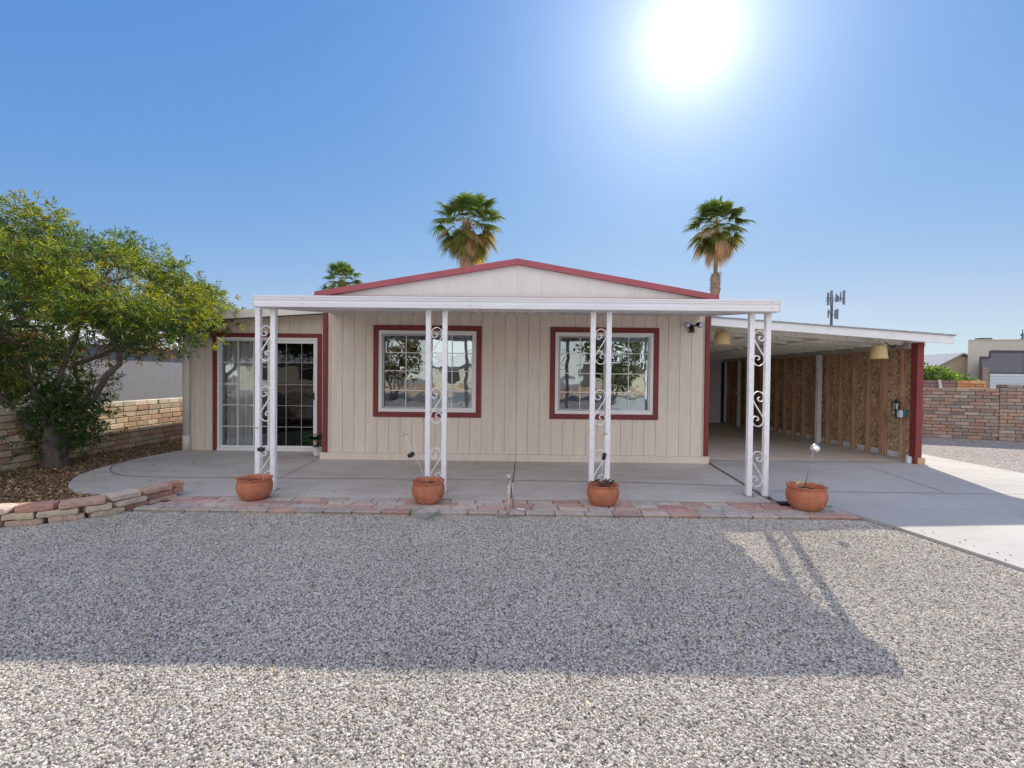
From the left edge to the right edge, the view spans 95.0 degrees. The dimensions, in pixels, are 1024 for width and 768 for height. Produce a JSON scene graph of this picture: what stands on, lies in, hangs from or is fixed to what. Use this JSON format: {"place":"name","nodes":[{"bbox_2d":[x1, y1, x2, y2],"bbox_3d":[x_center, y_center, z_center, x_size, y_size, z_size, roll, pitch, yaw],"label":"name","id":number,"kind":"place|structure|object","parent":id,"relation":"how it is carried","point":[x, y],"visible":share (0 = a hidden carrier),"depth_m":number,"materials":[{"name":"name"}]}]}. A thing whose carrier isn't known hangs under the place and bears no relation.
{"place":"outdoors","nodes":[
{"label":"outdoors","id":0,"kind":"place"},
{"bbox_2d":[0,434,263,502],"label":"leaf litter ground","id":1,"kind":"structure","parent":0,"point":[34,487],"depth_m":6.58,"materials":[{"name":"brown plant"}]},
{"bbox_2d":[0,480,183,526],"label":"stone edging","id":2,"kind":"object","parent":1,"relation":"on","point":[29,513],"visible":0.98,"depth_m":4.81,"materials":[{"name":"beige stone"}]},
{"bbox_2d":[0,187,247,467],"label":"oleander tree","id":3,"kind":"object","parent":1,"relation":"on","point":[47,282],"visible":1,"depth_m":7.17,"materials":[{"name":"green plant"}]},
{"bbox_2d":[68,450,773,502],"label":"patio slab","id":4,"kind":"structure","parent":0,"point":[488,480],"depth_m":6.76,"materials":[{"name":"concrete"}]},
{"bbox_2d":[296,432,321,456],"bbox_3d":[-3.587,1.082,8.491,0.607,0.449,0.498,1,1,0],"label":"potted plant","id":5,"kind":"object","parent":4,"relation":"on","point":[316,449],"visible":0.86,"depth_m":8.44,"materials":[{"name":"green plant"}]},
{"bbox_2d":[75,458,752,496],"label":"scattered leaves","id":6,"kind":"object","parent":4,"relation":"on","point":[289,492],"visible":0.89,"depth_m":6.55,"materials":[{"name":"brown plant"}]},
{"bbox_2d":[110,452,732,485],"bbox_3d":[-1.846,1.346,6.790,9.909,0.001,2.247,1,1,16],"label":"expansion joint","id":7,"kind":"object","parent":4,"relation":"on","point":[370,478],"visible":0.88,"depth_m":6.66,"materials":[{"name":"grey concrete"}]},
{"bbox_2d":[510,462,515,498],"bbox_3d":[0.023,1.364,6.891,0.020,0.001,2.465,1,1,2],"label":"expansion joint","id":8,"kind":"object","parent":4,"relation":"on","point":[512,482],"visible":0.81,"depth_m":6.59,"materials":[{"name":"grey concrete"}]},
{"bbox_2d":[252,295,780,496],"bbox_3d":[0.004,0.042,6.966,6.522,2.650,2.450,1,1,0],"label":"patio cover","id":9,"kind":"object","parent":4,"relation":"on","point":[593,308],"visible":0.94,"depth_m":5.89,"materials":[{"name":"white metal"}]},
{"bbox_2d":[708,463,772,501],"bbox_3d":[3.292,1.394,7.064,0.020,0.001,2.896,1,1,6],"label":"expansion joint","id":10,"kind":"object","parent":4,"relation":"on","point":[740,482],"visible":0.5,"depth_m":6.73,"materials":[{"name":"grey concrete"}]},
{"bbox_2d":[129,496,859,520],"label":"brick path","id":11,"kind":"structure","parent":0,"point":[462,507],"depth_m":5.22,"materials":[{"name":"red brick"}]},
{"bbox_2d":[235,474,272,500],"bbox_3d":[-3.034,1.222,5.535,0.392,0.257,0.392,1,1,0],"label":"terracotta pot","id":12,"kind":"object","parent":11,"relation":"on","point":[250,487],"visible":0.98,"depth_m":5.40,"materials":[{"name":"ceramic"}]},
{"bbox_2d":[253,427,264,478],"bbox_3d":[-2.931,0.804,5.428,0.139,0.630,0.048,1,1,0],"label":"garden stake","id":13,"kind":"object","parent":12,"relation":"on","point":[260,448],"visible":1,"depth_m":5.43,"materials":[{"name":"white paint"}]},
{"bbox_2d":[412,476,444,504],"bbox_3d":[-0.970,1.240,5.444,0.380,0.268,0.380,1,1,22],"label":"terracotta pot","id":14,"kind":"object","parent":11,"relation":"on","point":[430,492],"visible":0.99,"depth_m":5.30,"materials":[{"name":"ceramic"}]},
{"bbox_2d":[402,433,427,482],"bbox_3d":[-1.112,0.854,5.360,0.317,0.594,0.064,1,1,-4],"label":"garden stake","id":15,"kind":"object","parent":14,"relation":"on","point":[411,454],"visible":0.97,"depth_m":5.36,"materials":[{"name":"white paint"}]},
{"bbox_2d":[157,496,847,517],"bbox_3d":[-0.229,1.364,5.248,7.704,0.042,0.534,1,1,0],"label":"edging debris","id":16,"kind":"object","parent":11,"relation":"on","point":[500,508],"visible":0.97,"depth_m":5.20,"materials":[{"name":"grey plant"}]},
{"bbox_2d":[506,470,513,514],"bbox_3d":[-0.015,1.186,5.128,0.060,0.516,0.303,1,1,13],"label":"standpipe tap","id":17,"kind":"object","parent":11,"relation":"on","point":[509,476],"visible":0.96,"depth_m":5.04,"materials":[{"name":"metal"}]},
{"bbox_2d":[587,480,618,506],"bbox_3d":[1.055,1.273,5.444,0.371,0.244,0.371,0,1,-36],"label":"terracotta pot","id":18,"kind":"object","parent":11,"relation":"on","point":[605,495],"visible":0.93,"depth_m":5.30,"materials":[{"name":"ceramic"}]},
{"bbox_2d":[593,478,613,485],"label":"dead leaves","id":19,"kind":"object","parent":18,"relation":"in","point":[603,481],"visible":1,"depth_m":5.39,"materials":[{"name":"plant"}]},
{"bbox_2d":[600,433,606,482],"bbox_3d":[1.054,0.863,5.363,0.089,0.618,0.058,1,1,0],"label":"garden stake","id":20,"kind":"object","parent":18,"relation":"in","point":[604,456],"visible":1,"depth_m":5.37,"materials":[{"name":"white paint"}]},
{"bbox_2d":[776,501,789,504],"bbox_3d":[3.227,1.407,5.554,0.155,0.015,0.100,1,1,0],"label":"drain tray","id":21,"kind":"object","parent":11,"relation":"on","point":[783,502],"visible":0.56,"depth_m":5.54,"materials":[{"name":"black plastic"}]},
{"bbox_2d":[785,481,827,511],"bbox_3d":[3.350,1.284,5.342,0.416,0.273,0.416,1,1,41],"label":"terracotta pot","id":22,"kind":"object","parent":11,"relation":"on","point":[811,497],"visible":0.97,"depth_m":5.20,"materials":[{"name":"ceramic"}]},
{"bbox_2d":[795,479,804,487],"bbox_3d":[3.233,1.127,5.267,0.102,0.121,0.034,1,1,0],"label":"dry plant","id":23,"kind":"object","parent":22,"relation":"in","point":[800,482],"visible":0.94,"depth_m":5.26,"materials":[{"name":"beige plant"}]},
{"bbox_2d":[804,444,819,487],"bbox_3d":[3.385,0.930,5.290,0.144,0.515,0.097,1,1,38],"label":"garden stake","id":24,"kind":"object","parent":22,"relation":"in","point":[814,448],"visible":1,"depth_m":5.25,"materials":[{"name":"metal"}]},
{"bbox_2d":[0,510,1023,767],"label":"gravel","id":25,"kind":"structure","parent":0,"point":[892,658],"depth_m":2.61,"materials":[{"name":"grey gravel"}]},
{"bbox_2d":[411,506,438,520],"bbox_3d":[-0.938,1.383,5.011,0.296,0.066,0.243,1,1,36],"label":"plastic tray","id":26,"kind":"object","parent":25,"relation":"on","point":[424,517],"visible":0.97,"depth_m":4.98,"materials":[{"name":"grey plastic"}]},
{"bbox_2d":[4,509,970,713],"bbox_3d":[-0.745,1.385,3.537,8.539,0.056,3.004,1,1,0],"label":"gravel debris","id":27,"kind":"object","parent":25,"relation":"on","point":[495,712],"visible":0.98,"depth_m":3.31,"materials":[{"name":"grey plant"}]},
{"bbox_2d":[496,512,522,518],"bbox_3d":[-0.035,1.413,5.065,0.274,0.039,0.263,0,1,-33],"label":"rubble","id":28,"kind":"object","parent":25,"relation":"on","point":[498,515],"visible":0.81,"depth_m":4.99,"materials":[{"name":"stone"}]},
{"bbox_2d":[0,0,1023,354],"label":"sky","id":29,"kind":"structure","parent":0,"point":[874,149],"materials":[{"name":"blue"}]},
{"bbox_2d":[43,434,1023,572],"bbox_3d":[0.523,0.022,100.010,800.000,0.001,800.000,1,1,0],"label":"gravel ground","id":30,"kind":"structure","parent":0,"point":[1007,455],"depth_m":9.99,"materials":[{"name":"grey gravel"}]},
{"bbox_2d":[0,397,181,471],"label":"block wall","id":31,"kind":"structure","parent":30,"relation":"on","point":[148,421],"depth_m":9.14,"materials":[{"name":"beige brick"}]},
{"bbox_2d":[0,315,181,407],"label":"neighbour home","id":32,"kind":"object","parent":30,"relation":"on","point":[148,378],"depth_m":12.77,"materials":[{"name":"white paint"}]},
{"bbox_2d":[319,260,363,290],"bbox_3d":[-12.372,-4.010,33.999,3.378,9.751,3.718,1,1,0],"label":"fan palm","id":33,"kind":"object","parent":30,"relation":"on","point":[339,268],"visible":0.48,"depth_m":33.50,"materials":[{"name":"green plant"}]},
{"bbox_2d":[179,258,718,463],"bbox_3d":[-1.446,-0.475,13.127,10.000,3.530,10.150,1,1,0],"label":"mobile home","id":34,"kind":"object","parent":30,"relation":"on","point":[350,386],"visible":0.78,"depth_m":8.21,"materials":[{"name":"beige wood"}]},
{"bbox_2d":[226,341,262,444],"bbox_3d":[-5.240,0.189,9.182,0.717,2.040,0.089,1,1,0],"label":"curtain","id":35,"kind":"object","parent":34,"relation":"hanging from","point":[245,394],"visible":0.74,"depth_m":9.18,"materials":[{"name":"white fabric"}]},
{"bbox_2d":[212,333,321,450],"bbox_3d":[-4.702,0.156,9.056,2.095,2.260,0.125,1,1,0],"label":"sliding door","id":36,"kind":"structure","parent":34,"relation":"in","point":[299,356],"depth_m":9.03,"materials":[{"name":"red paint"}]},
{"bbox_2d":[373,325,481,417],"bbox_3d":[-1.480,-0.220,8.235,1.886,1.601,0.102,1,1,0],"label":"window","id":37,"kind":"structure","parent":34,"relation":"in","point":[399,351],"depth_m":8.23,"materials":[{"name":"red paint"}]},
{"bbox_2d":[549,327,658,419],"bbox_3d":[1.608,-0.183,8.219,1.891,1.601,0.102,1,1,0],"label":"window","id":38,"kind":"structure","parent":34,"relation":"in","point":[569,346],"depth_m":8.21,"materials":[{"name":"red paint"}]},
{"bbox_2d":[635,338,646,408],"bbox_3d":[2.310,-0.185,8.405,0.197,1.270,0.051,1,1,0],"label":"curtain","id":39,"kind":"object","parent":34,"relation":"hanging from","point":[641,347],"visible":1,"depth_m":8.41,"materials":[{"name":"white fabric"}]},
{"bbox_2d":[685,322,702,332],"bbox_3d":[3.113,-0.975,8.082,0.323,0.176,0.173,1,1,0],"label":"security light","id":40,"kind":"object","parent":34,"relation":"attached to","point":[691,326],"visible":1,"depth_m":8.03,"materials":[{"name":"black plastic"}]},
{"bbox_2d":[425,190,507,267],"bbox_3d":[-2.694,-4.962,26.946,4.886,12.067,4.575,1,1,0],"label":"fan palm","id":41,"kind":"object","parent":30,"relation":"on","point":[468,246],"visible":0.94,"depth_m":26.29,"materials":[{"name":"green plant"}]},
{"bbox_2d":[683,194,757,294],"bbox_3d":[12.849,-5.431,29.817,4.467,13.244,4.217,1,1,0],"label":"fan palm","id":42,"kind":"object","parent":30,"relation":"on","point":[717,246],"visible":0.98,"depth_m":29.28,"materials":[{"name":"green plant"}]},
{"bbox_2d":[938,380,941,387],"bbox_3d":[14.346,0.638,15.624,0.103,1.560,0.393,1,1,7],"label":"board","id":43,"kind":"object","parent":30,"relation":"on","point":[939,383],"visible":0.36,"depth_m":15.75,"materials":[{"name":"white wood"}]},
{"bbox_2d":[923,362,966,380],"bbox_3d":[15.248,0.279,17.573,2.923,2.258,1.776,1,1,0],"label":"garden bush","id":44,"kind":"object","parent":30,"relation":"on","point":[942,373],"visible":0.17,"depth_m":17.04,"materials":[{"name":"green plant"}]},
{"bbox_2d":[922,388,998,439],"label":"brick wall","id":45,"kind":"structure","parent":30,"relation":"on","point":[962,413],"depth_m":12.36,"materials":[{"name":"brown brick"}]},
{"bbox_2d":[951,373,979,380],"bbox_3d":[16.720,0.496,17.536,1.369,1.844,1.348,1,1,0],"label":"garden bush","id":46,"kind":"object","parent":30,"relation":"on","point":[971,378],"visible":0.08,"depth_m":17.34,"materials":[{"name":"green plant"}]},
{"bbox_2d":[956,381,985,388],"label":"brick wall","id":47,"kind":"structure","parent":30,"relation":"on","point":[972,384],"depth_m":15.82,"materials":[{"name":"brick"}]},
{"bbox_2d":[996,384,1023,441],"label":"brick wall","id":48,"kind":"structure","parent":30,"relation":"on","point":[1011,412],"depth_m":11.95,"materials":[{"name":"brown brick"}]},
{"bbox_2d":[707,422,900,461],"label":"carport floor","id":49,"kind":"structure","parent":0,"point":[726,441],"depth_m":9.97,"materials":[{"name":"concrete"}]},
{"bbox_2d":[709,316,956,463],"bbox_3d":[5.543,0.084,12.183,4.190,2.587,8.220,1,1,0],"label":"carport","id":50,"kind":"object","parent":49,"relation":"on","point":[833,386],"visible":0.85,"depth_m":9.88,"materials":[{"name":"white paint"}]},
{"bbox_2d":[713,327,730,344],"bbox_3d":[3.794,-0.871,8.468,0.304,0.330,0.304,1,1,0],"label":"basket lamp","id":51,"kind":"object","parent":50,"relation":"hanging from","point":[721,337],"visible":0.99,"depth_m":8.36,"materials":[{"name":"wicker"}]},
{"bbox_2d":[869,340,888,358],"bbox_3d":[6.551,-0.616,8.377,0.280,0.330,0.280,1,1,0],"label":"basket lamp","id":52,"kind":"object","parent":50,"relation":"hanging from","point":[877,351],"visible":1,"depth_m":8.29,"materials":[{"name":"wicker"}]},
{"bbox_2d":[891,399,900,417],"bbox_3d":[7.086,0.449,8.659,0.140,0.365,0.140,1,1,0],"label":"wall lantern","id":53,"kind":"object","parent":50,"relation":"attached to","point":[896,402],"depth_m":8.64,"materials":[{"name":"black plastic"}]},
{"bbox_2d":[896,345,903,409],"bbox_3d":[7.103,-0.128,8.595,0.166,1.200,0.050,1,1,0],"label":"cable","id":54,"kind":"object","parent":50,"relation":"attached to","point":[902,376],"visible":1,"depth_m":8.59,"materials":[{"name":"orange metal"}]},
{"bbox_2d":[897,410,906,417],"bbox_3d":[7.145,0.542,8.601,0.120,0.140,0.080,1,1,0],"label":"outlet box","id":55,"kind":"object","parent":50,"relation":"attached to","point":[901,413],"visible":1,"depth_m":8.57,"materials":[{"name":"plastic"}]},
{"bbox_2d":[826,290,844,324],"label":"cell tower","id":56,"kind":"structure","parent":0,"point":[836,311],"depth_m":78.71,"materials":[{"name":"metal"}]},
{"bbox_2d":[709,454,1023,571],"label":"driveway","id":57,"kind":"structure","parent":0,"point":[955,513],"depth_m":6.03,"materials":[{"name":"concrete"}]},
{"bbox_2d":[744,460,873,461],"bbox_3d":[5.401,1.397,8.517,3.855,0.001,0.036,1,1,0],"label":"slab crack","id":58,"kind":"object","parent":57,"relation":"on","point":[848,461],"visible":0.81,"depth_m":8.52,"materials":[{"name":"grey concrete"}]},
{"bbox_2d":[759,490,987,493],"bbox_3d":[5.744,1.436,6.176,4.953,0.001,0.019,1,1,1],"label":"expansion joint","id":59,"kind":"object","parent":57,"relation":"on","point":[910,492],"visible":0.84,"depth_m":6.18,"materials":[{"name":"grey concrete"}]},
{"bbox_2d":[923,380,955,387],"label":"brick wall","id":60,"kind":"structure","parent":0,"point":[934,384],"depth_m":15.85,"materials":[{"name":"brown brick"}]},
{"bbox_2d":[924,353,967,378],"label":"gable house","id":61,"kind":"structure","parent":0,"point":[956,362],"depth_m":44.76,"materials":[{"name":"beige paint"}]},
{"bbox_2d":[967,338,1023,380],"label":"parapet building","id":62,"kind":"structure","parent":0,"point":[977,347],"depth_m":36.52,"materials":[{"name":"beige paint"}]},
{"bbox_2d":[979,350,1023,388],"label":"grey garage","id":63,"kind":"structure","parent":0,"point":[1001,367],"depth_m":29.80,"materials":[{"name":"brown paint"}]},
{"bbox_2d":[989,374,1023,388],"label":"roll door","id":64,"kind":"structure","parent":63,"relation":"in","point":[1018,379],"depth_m":29.75,"materials":[{"name":"white metal"}]}
]}

